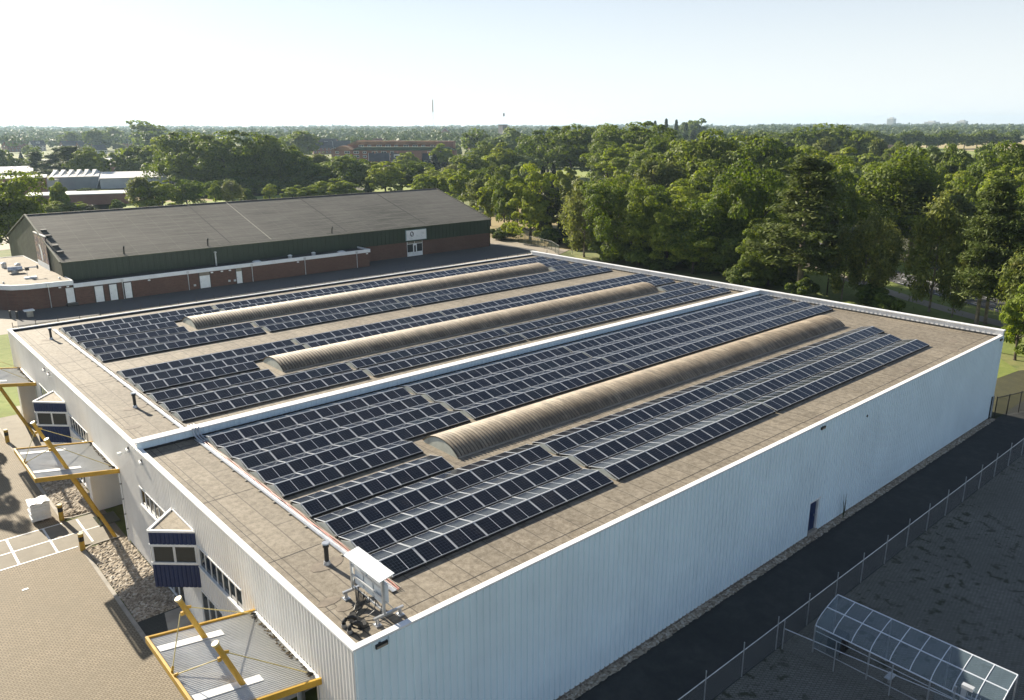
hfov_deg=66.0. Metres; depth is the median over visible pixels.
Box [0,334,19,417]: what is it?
lawn
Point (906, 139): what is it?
oak tree
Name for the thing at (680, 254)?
leafy tree
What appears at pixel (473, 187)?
birch tree
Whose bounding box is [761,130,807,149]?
oak tree
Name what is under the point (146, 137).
oak tree
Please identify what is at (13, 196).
oak tree
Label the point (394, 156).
house
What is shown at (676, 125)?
poplar tree
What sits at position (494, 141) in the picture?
willow tree
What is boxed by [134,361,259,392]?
solar panel row
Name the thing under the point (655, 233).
leafy tree
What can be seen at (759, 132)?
oak tree
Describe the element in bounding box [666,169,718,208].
leafy tree
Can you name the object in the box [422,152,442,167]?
house
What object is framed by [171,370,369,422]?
solar panel row
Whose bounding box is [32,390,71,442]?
bay window
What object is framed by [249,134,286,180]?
oak tree
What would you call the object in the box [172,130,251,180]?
oak tree
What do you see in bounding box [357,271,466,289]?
solar panel row
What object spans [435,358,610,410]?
solar panel row
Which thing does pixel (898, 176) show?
oak tree
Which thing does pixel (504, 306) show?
solar panel row
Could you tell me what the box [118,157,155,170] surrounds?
oak tree
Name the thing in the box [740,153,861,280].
pine tree
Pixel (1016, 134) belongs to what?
oak tree
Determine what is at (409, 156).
leafy tree
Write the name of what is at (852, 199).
oak tree
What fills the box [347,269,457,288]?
solar panel row
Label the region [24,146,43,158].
oak tree
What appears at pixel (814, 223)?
leafy tree
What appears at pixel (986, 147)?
oak tree
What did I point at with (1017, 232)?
pine tree
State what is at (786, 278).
shrub
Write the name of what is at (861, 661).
chain link fence
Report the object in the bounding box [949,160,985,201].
oak tree
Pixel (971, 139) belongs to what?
oak tree
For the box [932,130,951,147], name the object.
oak tree
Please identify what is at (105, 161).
oak tree
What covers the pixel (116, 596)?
kerb
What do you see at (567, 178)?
leafy tree
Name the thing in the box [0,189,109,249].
industrial yard
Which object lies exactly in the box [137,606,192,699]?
front strip
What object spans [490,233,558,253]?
fence
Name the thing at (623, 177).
leafy tree
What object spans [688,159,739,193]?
oak tree
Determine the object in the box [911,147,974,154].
green field
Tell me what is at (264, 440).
solar panel row
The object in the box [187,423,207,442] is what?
cable conduit
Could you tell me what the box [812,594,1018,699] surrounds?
bike shelter
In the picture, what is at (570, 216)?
birch tree
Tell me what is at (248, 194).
shrub
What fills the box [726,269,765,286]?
shrub
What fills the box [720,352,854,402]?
solar panel row
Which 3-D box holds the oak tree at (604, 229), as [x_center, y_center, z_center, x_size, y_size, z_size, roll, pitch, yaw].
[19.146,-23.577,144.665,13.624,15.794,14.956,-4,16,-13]
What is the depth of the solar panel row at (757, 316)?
73.11 m
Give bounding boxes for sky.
[0,0,1023,127]
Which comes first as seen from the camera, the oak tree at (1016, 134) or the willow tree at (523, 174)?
the willow tree at (523, 174)
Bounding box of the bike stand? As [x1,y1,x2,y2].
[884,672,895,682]
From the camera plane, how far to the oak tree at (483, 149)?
381.65 m
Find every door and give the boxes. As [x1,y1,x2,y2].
[65,287,78,306]
[93,285,105,302]
[108,283,118,300]
[123,281,133,298]
[198,272,211,288]
[235,268,242,283]
[407,241,422,256]
[806,496,820,536]
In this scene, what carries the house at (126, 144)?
on the ground at (590, 255)
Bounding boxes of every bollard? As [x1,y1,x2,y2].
[3,429,9,442]
[57,503,64,520]
[77,532,85,550]
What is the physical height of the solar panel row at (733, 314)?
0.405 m
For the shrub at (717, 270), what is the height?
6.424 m
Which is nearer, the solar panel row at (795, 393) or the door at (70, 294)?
the solar panel row at (795, 393)
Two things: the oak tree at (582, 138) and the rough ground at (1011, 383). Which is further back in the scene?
the oak tree at (582, 138)
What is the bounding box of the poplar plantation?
[797,125,867,133]
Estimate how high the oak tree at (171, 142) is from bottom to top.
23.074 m
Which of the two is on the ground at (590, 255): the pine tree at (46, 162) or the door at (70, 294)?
the pine tree at (46, 162)
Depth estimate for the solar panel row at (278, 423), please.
47.93 m
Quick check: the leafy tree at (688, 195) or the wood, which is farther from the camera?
the wood
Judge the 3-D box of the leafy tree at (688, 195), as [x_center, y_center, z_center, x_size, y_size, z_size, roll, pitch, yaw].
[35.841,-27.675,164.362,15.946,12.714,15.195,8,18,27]
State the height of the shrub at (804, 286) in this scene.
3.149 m
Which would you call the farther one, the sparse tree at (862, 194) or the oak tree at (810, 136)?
the oak tree at (810, 136)
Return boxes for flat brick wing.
[0,255,78,310]
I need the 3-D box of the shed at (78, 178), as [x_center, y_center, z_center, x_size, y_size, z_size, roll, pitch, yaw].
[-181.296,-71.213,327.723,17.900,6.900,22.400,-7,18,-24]
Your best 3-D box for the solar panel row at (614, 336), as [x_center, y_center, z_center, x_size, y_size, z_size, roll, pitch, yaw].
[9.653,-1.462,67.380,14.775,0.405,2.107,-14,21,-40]
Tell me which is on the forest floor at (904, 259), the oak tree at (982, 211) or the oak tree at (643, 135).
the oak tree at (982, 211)
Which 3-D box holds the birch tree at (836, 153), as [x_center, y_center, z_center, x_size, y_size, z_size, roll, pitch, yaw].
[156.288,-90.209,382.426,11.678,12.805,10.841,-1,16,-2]
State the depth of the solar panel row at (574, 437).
47.23 m
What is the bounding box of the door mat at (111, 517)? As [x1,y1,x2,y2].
[93,511,119,525]
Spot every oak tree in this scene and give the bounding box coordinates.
[0,148,13,166]
[0,169,48,244]
[21,145,33,153]
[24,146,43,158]
[57,131,81,142]
[61,147,106,170]
[81,128,112,146]
[92,151,111,171]
[102,127,125,137]
[108,144,142,171]
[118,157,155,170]
[125,119,169,144]
[133,131,174,147]
[135,149,155,165]
[140,131,188,179]
[160,143,215,181]
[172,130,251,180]
[172,179,208,204]
[175,127,192,136]
[185,131,214,144]
[185,158,240,181]
[203,143,254,177]
[239,131,286,178]
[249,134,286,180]
[257,145,317,180]
[280,130,323,154]
[283,150,318,180]
[285,133,296,143]
[328,154,370,188]
[349,162,392,188]
[390,164,417,186]
[403,160,434,181]
[448,151,495,172]
[461,128,490,152]
[468,141,494,158]
[469,167,501,181]
[487,152,525,174]
[491,164,511,183]
[491,176,522,222]
[510,126,568,176]
[528,201,553,230]
[536,123,595,171]
[561,126,597,176]
[579,141,635,181]
[579,177,649,262]
[587,123,623,163]
[590,121,678,177]
[609,178,669,265]
[625,149,666,184]
[629,184,686,217]
[644,130,677,155]
[648,138,688,181]
[649,124,673,139]
[658,189,748,250]
[662,128,738,180]
[674,130,681,139]
[678,118,710,134]
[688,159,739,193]
[690,134,762,176]
[701,160,811,250]
[706,183,733,209]
[715,135,790,180]
[727,133,751,144]
[735,217,797,285]
[749,139,804,188]
[753,130,764,134]
[753,173,790,219]
[757,132,778,138]
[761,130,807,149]
[791,126,838,156]
[800,155,858,243]
[808,122,864,151]
[837,145,966,237]
[839,130,876,161]
[872,130,891,143]
[882,141,905,166]
[886,133,902,144]
[895,130,916,145]
[909,130,925,146]
[919,133,940,147]
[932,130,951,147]
[934,143,974,187]
[945,130,964,145]
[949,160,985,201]
[952,139,1023,204]
[956,133,978,147]
[964,199,1019,237]
[972,130,990,146]
[973,141,1001,166]
[981,130,1003,145]
[995,132,1014,144]
[1006,129,1023,147]
[1013,184,1023,211]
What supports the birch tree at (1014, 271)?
on the verge
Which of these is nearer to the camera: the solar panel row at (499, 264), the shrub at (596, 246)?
the solar panel row at (499, 264)
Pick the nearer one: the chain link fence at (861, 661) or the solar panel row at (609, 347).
the chain link fence at (861, 661)
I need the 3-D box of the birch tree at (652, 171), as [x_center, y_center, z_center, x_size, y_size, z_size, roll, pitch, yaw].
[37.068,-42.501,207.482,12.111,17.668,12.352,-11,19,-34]
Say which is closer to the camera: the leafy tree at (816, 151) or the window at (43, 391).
the window at (43, 391)
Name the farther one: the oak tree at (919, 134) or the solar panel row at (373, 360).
the oak tree at (919, 134)
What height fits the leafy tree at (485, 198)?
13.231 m
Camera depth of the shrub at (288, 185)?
291.83 m
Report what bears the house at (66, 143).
on the ground at (590, 255)
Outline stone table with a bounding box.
[23,309,34,316]
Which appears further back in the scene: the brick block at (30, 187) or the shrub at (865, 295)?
the brick block at (30, 187)
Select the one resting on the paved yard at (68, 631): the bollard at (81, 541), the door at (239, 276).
the bollard at (81, 541)
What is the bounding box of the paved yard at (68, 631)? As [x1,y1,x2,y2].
[0,433,184,699]
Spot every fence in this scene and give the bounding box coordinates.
[12,252,546,327]
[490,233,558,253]
[678,439,1023,699]
[781,620,955,699]
[993,391,1023,417]
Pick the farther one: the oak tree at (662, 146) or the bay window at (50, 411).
the oak tree at (662, 146)
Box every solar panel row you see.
[59,305,213,332]
[64,309,219,338]
[71,321,178,343]
[79,326,188,349]
[87,322,254,355]
[95,327,265,362]
[116,339,294,378]
[125,344,305,385]
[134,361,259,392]
[146,369,275,402]
[158,363,351,412]
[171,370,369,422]
[203,387,410,447]
[210,285,350,308]
[217,394,428,459]
[219,288,357,310]
[232,402,448,471]
[248,411,470,483]
[250,298,397,326]
[260,302,410,332]
[265,440,423,498]
[290,311,443,343]
[290,455,453,518]
[302,315,456,347]
[314,444,552,538]
[338,456,581,554]
[343,329,507,369]
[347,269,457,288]
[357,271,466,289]
[360,334,526,376]
[371,468,613,579]
[393,280,508,302]
[400,347,570,394]
[406,283,522,306]
[417,352,589,402]
[435,290,557,315]
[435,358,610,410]
[447,293,569,318]
[455,256,546,271]
[455,364,632,419]
[465,258,557,272]
[497,304,622,334]
[504,265,597,283]
[515,308,641,340]
[516,267,612,286]
[532,387,715,455]
[542,260,569,266]
[547,262,583,270]
[547,273,647,293]
[555,317,685,351]
[559,394,744,467]
[561,276,660,295]
[575,321,704,357]
[589,403,775,481]
[593,325,725,363]
[612,284,712,308]
[613,330,746,370]
[629,287,730,312]
[647,278,674,286]
[656,281,694,291]
[671,295,774,321]
[689,298,792,325]
[693,347,827,394]
[709,301,812,329]
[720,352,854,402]
[730,304,832,335]
[749,358,882,412]
[805,326,883,352]
[829,334,901,358]
[857,339,928,365]
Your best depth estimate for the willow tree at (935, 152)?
258.07 m
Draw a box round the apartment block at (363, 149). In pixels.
[331,141,456,162]
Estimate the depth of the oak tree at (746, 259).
123.12 m
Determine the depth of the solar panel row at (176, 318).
70.30 m
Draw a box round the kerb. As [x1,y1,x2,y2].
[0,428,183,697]
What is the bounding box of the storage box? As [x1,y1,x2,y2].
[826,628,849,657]
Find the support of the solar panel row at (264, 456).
on the warehouse
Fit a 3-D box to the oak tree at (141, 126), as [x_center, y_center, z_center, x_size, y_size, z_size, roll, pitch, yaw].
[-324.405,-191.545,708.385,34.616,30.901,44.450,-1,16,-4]
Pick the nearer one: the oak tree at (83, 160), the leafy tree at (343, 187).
the leafy tree at (343, 187)
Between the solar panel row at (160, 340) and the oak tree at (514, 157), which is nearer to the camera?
the solar panel row at (160, 340)
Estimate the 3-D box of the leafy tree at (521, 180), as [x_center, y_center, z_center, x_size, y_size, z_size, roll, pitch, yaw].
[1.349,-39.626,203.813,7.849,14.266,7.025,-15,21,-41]
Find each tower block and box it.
[886,117,895,124]
[924,121,939,124]
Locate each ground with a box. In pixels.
[0,133,1023,699]
[991,370,1023,418]
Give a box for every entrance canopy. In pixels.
[0,362,36,436]
[13,421,119,536]
[145,596,321,699]
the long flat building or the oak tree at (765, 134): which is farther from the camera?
the oak tree at (765, 134)
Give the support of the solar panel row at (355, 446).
on the warehouse
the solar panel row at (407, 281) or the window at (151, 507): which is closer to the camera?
the window at (151, 507)
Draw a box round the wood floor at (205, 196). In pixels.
[115,181,363,198]
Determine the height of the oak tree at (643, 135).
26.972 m
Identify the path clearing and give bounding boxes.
[563,169,600,194]
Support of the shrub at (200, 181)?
on the wood floor at (205, 196)
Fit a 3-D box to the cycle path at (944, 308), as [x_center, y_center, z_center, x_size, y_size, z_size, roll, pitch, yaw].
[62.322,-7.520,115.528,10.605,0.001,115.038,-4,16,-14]
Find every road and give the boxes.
[0,237,567,413]
[575,401,1023,699]
[819,242,1005,311]
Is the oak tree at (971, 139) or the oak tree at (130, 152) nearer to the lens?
the oak tree at (130, 152)
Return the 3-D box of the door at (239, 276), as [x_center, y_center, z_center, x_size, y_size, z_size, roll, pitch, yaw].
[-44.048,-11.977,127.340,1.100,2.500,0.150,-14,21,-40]
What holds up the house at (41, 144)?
on the ground at (590, 255)
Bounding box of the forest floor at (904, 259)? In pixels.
[583,193,939,270]
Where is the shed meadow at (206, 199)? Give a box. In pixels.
[138,191,212,201]
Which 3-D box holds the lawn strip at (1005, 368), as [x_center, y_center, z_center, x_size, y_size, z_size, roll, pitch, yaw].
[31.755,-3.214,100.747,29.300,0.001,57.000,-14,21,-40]
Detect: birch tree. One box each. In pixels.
[110,143,126,150]
[123,174,153,206]
[219,180,246,201]
[306,151,331,168]
[439,162,464,176]
[461,175,486,209]
[554,175,607,256]
[579,176,615,231]
[632,156,672,194]
[655,155,687,197]
[810,134,838,158]
[824,223,867,298]
[830,151,846,156]
[846,204,897,291]
[865,214,908,286]
[868,136,888,161]
[898,184,969,311]
[936,222,976,316]
[942,193,988,240]
[994,248,1023,327]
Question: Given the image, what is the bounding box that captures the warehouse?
[7,251,1005,699]
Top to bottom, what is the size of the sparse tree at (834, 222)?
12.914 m
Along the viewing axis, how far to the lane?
48.76 m
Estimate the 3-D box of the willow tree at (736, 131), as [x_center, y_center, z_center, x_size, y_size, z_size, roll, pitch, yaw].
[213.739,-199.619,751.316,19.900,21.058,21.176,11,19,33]
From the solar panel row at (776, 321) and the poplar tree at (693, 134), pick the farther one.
the poplar tree at (693, 134)
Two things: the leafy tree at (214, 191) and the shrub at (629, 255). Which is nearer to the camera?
the shrub at (629, 255)
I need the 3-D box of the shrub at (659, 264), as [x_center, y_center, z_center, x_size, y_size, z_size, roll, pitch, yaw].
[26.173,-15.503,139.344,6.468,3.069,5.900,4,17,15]
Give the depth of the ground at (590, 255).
136.76 m
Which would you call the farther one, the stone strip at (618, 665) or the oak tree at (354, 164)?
the oak tree at (354, 164)
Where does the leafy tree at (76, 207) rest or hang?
on the industrial yard at (5, 246)
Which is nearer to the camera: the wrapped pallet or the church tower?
the wrapped pallet
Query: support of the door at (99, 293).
in the sports hall
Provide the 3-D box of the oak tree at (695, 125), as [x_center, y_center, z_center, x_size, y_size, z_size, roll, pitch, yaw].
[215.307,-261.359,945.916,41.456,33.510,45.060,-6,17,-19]
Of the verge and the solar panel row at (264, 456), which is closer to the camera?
the solar panel row at (264, 456)
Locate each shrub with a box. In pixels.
[77,188,98,190]
[109,199,126,208]
[175,176,202,184]
[175,180,207,195]
[202,180,223,197]
[223,176,252,189]
[239,188,256,200]
[251,178,283,193]
[274,180,286,192]
[281,184,301,189]
[284,176,312,190]
[363,184,373,192]
[490,227,514,239]
[539,228,561,243]
[562,233,587,247]
[585,223,596,247]
[587,239,627,262]
[617,231,671,262]
[643,256,677,269]
[680,237,719,267]
[695,241,725,274]
[707,236,754,269]
[722,264,733,281]
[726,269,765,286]
[731,252,780,282]
[767,271,808,286]
[784,277,819,295]
[855,284,888,303]
[869,293,905,311]
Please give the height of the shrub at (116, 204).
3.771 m
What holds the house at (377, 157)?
on the ground at (590, 255)
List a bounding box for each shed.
[0,168,33,174]
[47,179,58,191]
[48,169,99,188]
[97,171,167,188]
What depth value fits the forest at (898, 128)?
1876.85 m
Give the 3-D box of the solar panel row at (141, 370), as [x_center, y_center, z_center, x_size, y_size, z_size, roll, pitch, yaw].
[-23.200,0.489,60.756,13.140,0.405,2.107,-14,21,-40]
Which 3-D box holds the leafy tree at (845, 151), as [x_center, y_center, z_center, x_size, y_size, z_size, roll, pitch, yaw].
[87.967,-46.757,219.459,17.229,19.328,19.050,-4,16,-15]
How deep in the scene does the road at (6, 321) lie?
146.79 m
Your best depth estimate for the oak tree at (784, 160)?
201.60 m
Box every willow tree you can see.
[89,139,111,147]
[307,176,338,184]
[477,136,510,154]
[497,127,536,160]
[510,160,533,191]
[514,155,542,171]
[724,129,741,138]
[842,167,872,190]
[899,141,926,163]
[907,145,946,196]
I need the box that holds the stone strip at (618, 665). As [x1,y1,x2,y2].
[557,418,994,699]
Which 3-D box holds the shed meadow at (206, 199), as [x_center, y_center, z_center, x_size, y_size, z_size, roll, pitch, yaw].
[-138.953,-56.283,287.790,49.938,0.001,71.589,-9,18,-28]
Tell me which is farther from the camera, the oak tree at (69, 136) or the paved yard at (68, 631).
the oak tree at (69, 136)
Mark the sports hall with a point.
(96, 256)
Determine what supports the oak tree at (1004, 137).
on the stubble field at (970, 148)
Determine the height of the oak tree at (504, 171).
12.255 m
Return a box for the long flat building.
[26,190,132,206]
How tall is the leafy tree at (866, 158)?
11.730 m
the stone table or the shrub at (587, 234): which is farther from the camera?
the shrub at (587, 234)
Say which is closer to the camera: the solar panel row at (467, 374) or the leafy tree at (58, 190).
the solar panel row at (467, 374)
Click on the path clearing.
(580, 173)
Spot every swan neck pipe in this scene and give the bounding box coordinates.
[341,615,357,628]
[347,620,363,634]
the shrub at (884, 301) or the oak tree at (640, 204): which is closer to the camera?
the shrub at (884, 301)
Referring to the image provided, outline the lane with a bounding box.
[0,509,125,569]
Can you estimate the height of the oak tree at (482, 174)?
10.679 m
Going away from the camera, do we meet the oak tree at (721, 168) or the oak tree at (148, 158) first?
the oak tree at (721, 168)
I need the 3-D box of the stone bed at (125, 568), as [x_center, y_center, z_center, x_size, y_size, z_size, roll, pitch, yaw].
[-21.725,12.775,44.891,2.353,0.120,9.959,-14,21,-40]
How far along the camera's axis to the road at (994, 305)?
114.94 m
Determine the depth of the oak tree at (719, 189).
161.72 m
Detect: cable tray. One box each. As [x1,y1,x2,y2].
[52,329,185,427]
[195,439,400,591]
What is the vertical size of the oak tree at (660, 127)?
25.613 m
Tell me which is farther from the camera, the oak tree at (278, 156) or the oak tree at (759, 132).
the oak tree at (759, 132)
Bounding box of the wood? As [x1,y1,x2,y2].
[635,127,810,145]
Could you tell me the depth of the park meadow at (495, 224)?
184.34 m
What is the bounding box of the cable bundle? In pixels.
[347,587,381,631]
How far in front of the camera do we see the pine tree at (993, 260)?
96.87 m
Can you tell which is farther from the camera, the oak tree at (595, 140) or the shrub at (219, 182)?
the oak tree at (595, 140)
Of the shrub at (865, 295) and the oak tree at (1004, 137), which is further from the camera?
the oak tree at (1004, 137)
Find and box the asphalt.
[17,244,535,327]
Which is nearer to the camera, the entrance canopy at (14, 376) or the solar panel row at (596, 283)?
the entrance canopy at (14, 376)
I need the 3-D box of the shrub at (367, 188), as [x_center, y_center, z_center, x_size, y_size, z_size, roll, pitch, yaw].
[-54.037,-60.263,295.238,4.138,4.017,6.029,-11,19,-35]
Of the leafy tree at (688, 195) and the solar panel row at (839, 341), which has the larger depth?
the leafy tree at (688, 195)
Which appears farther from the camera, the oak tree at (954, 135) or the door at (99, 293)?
the oak tree at (954, 135)
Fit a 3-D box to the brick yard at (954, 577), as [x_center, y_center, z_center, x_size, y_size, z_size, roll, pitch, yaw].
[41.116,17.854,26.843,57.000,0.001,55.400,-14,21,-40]
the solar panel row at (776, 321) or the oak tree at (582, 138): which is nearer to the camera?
the solar panel row at (776, 321)
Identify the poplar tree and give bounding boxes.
[674,119,678,130]
[683,123,687,135]
[689,130,696,141]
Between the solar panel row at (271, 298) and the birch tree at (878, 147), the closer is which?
the solar panel row at (271, 298)
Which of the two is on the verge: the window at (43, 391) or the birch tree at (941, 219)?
the birch tree at (941, 219)
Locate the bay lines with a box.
[0,519,97,570]
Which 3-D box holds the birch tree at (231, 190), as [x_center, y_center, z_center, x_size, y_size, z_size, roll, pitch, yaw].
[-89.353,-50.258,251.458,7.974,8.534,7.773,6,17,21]
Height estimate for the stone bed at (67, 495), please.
0.120 m
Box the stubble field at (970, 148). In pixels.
[900,140,1023,150]
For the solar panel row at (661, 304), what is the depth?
79.83 m
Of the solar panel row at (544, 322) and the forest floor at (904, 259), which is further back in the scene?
the forest floor at (904, 259)
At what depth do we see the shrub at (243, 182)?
283.69 m
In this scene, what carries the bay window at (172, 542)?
in the warehouse
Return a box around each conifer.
[429,154,440,170]
[536,166,551,199]
[549,164,559,190]
[557,202,569,243]
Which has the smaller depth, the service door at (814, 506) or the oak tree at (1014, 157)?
the service door at (814, 506)
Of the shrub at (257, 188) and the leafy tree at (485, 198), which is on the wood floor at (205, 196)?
the shrub at (257, 188)
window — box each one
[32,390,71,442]
[39,384,47,395]
[68,413,88,441]
[139,485,164,520]
[146,508,201,587]
[197,545,242,611]
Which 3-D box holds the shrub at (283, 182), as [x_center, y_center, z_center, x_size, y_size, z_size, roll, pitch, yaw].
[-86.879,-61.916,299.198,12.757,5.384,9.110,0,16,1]
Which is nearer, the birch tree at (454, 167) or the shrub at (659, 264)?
the shrub at (659, 264)
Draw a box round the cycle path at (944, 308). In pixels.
[806,266,1006,326]
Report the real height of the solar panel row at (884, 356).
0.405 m
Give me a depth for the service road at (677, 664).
43.94 m
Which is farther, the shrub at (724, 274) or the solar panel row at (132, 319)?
the shrub at (724, 274)
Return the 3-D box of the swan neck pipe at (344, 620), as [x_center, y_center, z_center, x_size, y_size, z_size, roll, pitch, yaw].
[-5.827,9.707,28.287,0.622,0.440,0.196,-7,17,-22]
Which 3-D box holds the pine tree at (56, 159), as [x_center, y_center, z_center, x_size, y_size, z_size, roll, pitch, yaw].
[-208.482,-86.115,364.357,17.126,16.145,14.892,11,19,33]
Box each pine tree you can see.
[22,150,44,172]
[34,154,57,174]
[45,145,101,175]
[47,146,65,174]
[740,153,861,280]
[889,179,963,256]
[939,175,1019,324]
[945,186,1023,324]
[980,198,1023,301]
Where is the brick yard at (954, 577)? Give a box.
[713,454,1023,699]
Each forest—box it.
[0,124,792,146]
[756,122,1023,134]
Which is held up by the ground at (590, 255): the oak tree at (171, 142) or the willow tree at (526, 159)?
the willow tree at (526, 159)
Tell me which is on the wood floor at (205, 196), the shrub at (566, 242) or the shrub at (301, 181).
the shrub at (301, 181)
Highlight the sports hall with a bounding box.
[6,188,491,304]
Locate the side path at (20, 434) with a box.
[0,415,45,465]
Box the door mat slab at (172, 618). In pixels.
[165,607,191,630]
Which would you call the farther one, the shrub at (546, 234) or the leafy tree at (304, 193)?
the leafy tree at (304, 193)
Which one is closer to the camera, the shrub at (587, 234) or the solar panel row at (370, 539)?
the solar panel row at (370, 539)
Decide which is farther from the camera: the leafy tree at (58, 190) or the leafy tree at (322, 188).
the leafy tree at (322, 188)
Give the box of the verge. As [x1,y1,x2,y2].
[766,238,1023,356]
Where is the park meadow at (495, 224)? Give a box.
[480,208,595,250]
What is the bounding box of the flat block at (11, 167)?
[0,166,31,168]
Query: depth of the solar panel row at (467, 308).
78.48 m
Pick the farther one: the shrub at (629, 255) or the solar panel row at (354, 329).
the shrub at (629, 255)
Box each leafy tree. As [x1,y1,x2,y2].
[3,158,20,165]
[14,158,27,165]
[38,201,71,212]
[48,177,72,210]
[62,202,95,211]
[132,179,184,206]
[143,137,162,157]
[206,180,222,201]
[261,184,276,198]
[279,185,303,197]
[295,186,321,196]
[307,181,333,195]
[309,156,355,181]
[324,178,364,194]
[365,161,405,190]
[392,152,420,165]
[405,167,449,187]
[410,175,439,189]
[424,169,459,198]
[429,143,454,166]
[445,163,477,202]
[472,174,505,225]
[478,142,514,172]
[501,163,562,240]
[504,169,529,221]
[553,167,579,200]
[595,143,658,184]
[613,173,637,197]
[626,198,698,269]
[658,186,711,219]
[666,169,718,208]
[666,227,718,273]
[763,185,824,245]
[787,145,829,159]
[822,147,862,179]
[844,155,857,162]
[857,153,880,171]
[943,170,986,217]
[976,165,1023,199]
[998,284,1023,360]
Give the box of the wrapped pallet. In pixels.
[26,495,51,523]
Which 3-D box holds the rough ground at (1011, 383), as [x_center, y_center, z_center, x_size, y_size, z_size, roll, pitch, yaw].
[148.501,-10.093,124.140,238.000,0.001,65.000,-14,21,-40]
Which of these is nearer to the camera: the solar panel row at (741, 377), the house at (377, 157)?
the solar panel row at (741, 377)
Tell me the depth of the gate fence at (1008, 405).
69.02 m
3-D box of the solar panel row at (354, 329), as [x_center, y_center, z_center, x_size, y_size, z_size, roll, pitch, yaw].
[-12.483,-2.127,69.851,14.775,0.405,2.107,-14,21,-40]
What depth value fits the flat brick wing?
111.05 m
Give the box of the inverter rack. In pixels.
[342,547,404,627]
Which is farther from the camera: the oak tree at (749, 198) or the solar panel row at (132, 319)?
the oak tree at (749, 198)
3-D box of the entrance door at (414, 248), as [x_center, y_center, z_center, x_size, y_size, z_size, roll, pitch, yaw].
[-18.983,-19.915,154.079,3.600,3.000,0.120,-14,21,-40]
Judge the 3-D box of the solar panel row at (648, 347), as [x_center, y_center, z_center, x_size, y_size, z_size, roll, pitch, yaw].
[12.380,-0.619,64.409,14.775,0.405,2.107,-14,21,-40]
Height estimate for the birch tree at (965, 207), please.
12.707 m
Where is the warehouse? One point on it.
(557, 603)
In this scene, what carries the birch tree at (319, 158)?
on the wood floor at (205, 196)
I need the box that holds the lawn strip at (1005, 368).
[997,359,1017,377]
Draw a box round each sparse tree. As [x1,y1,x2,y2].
[82,204,98,210]
[535,184,567,229]
[819,212,841,294]
[846,190,883,228]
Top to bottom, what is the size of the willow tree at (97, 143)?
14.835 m
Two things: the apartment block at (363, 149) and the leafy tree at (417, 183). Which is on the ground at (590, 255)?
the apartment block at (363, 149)
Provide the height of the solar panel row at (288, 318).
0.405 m
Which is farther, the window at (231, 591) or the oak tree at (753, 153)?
the oak tree at (753, 153)
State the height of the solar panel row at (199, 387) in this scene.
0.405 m
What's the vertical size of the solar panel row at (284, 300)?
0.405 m
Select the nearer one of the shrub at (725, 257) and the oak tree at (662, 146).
the shrub at (725, 257)
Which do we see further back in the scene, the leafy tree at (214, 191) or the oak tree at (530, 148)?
the oak tree at (530, 148)
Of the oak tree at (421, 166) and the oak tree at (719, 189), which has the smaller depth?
the oak tree at (719, 189)
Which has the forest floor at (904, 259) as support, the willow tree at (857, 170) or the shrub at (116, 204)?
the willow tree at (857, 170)
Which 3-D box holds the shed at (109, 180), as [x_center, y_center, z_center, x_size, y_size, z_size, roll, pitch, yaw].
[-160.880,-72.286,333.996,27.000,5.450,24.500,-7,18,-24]
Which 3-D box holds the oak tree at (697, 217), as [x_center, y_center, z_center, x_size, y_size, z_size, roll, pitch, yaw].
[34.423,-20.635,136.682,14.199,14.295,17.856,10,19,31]
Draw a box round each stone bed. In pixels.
[30,469,92,516]
[87,536,178,621]
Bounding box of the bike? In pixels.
[952,682,980,699]
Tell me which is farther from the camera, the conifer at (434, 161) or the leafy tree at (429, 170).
the conifer at (434, 161)
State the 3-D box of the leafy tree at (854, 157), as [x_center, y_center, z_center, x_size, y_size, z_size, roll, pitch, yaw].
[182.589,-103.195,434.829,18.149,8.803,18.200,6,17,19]
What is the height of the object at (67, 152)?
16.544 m
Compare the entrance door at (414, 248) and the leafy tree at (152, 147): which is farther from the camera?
the leafy tree at (152, 147)
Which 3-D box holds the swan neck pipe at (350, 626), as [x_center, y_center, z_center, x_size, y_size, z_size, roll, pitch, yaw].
[-5.558,9.799,27.964,0.622,0.440,0.196,-7,17,-22]
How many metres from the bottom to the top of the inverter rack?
1.900 m
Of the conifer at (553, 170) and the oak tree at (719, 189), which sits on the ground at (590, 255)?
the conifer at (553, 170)
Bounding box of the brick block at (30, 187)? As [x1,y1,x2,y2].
[0,174,47,193]
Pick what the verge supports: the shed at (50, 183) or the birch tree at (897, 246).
the birch tree at (897, 246)
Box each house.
[1,142,21,151]
[28,140,46,150]
[59,140,81,146]
[75,141,89,148]
[85,144,107,153]
[122,138,133,146]
[307,139,336,148]
[313,141,332,153]
[333,140,349,148]
[368,151,389,166]
[391,151,412,167]
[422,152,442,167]
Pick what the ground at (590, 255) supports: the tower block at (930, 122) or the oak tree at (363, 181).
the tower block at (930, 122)
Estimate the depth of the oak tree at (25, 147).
659.75 m
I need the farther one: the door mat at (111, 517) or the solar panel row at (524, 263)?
the solar panel row at (524, 263)
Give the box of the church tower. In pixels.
[498,113,507,133]
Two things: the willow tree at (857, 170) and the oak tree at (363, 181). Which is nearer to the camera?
the willow tree at (857, 170)
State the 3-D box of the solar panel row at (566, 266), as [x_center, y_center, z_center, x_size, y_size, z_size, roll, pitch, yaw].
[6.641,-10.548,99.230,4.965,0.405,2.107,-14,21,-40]
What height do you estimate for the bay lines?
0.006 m

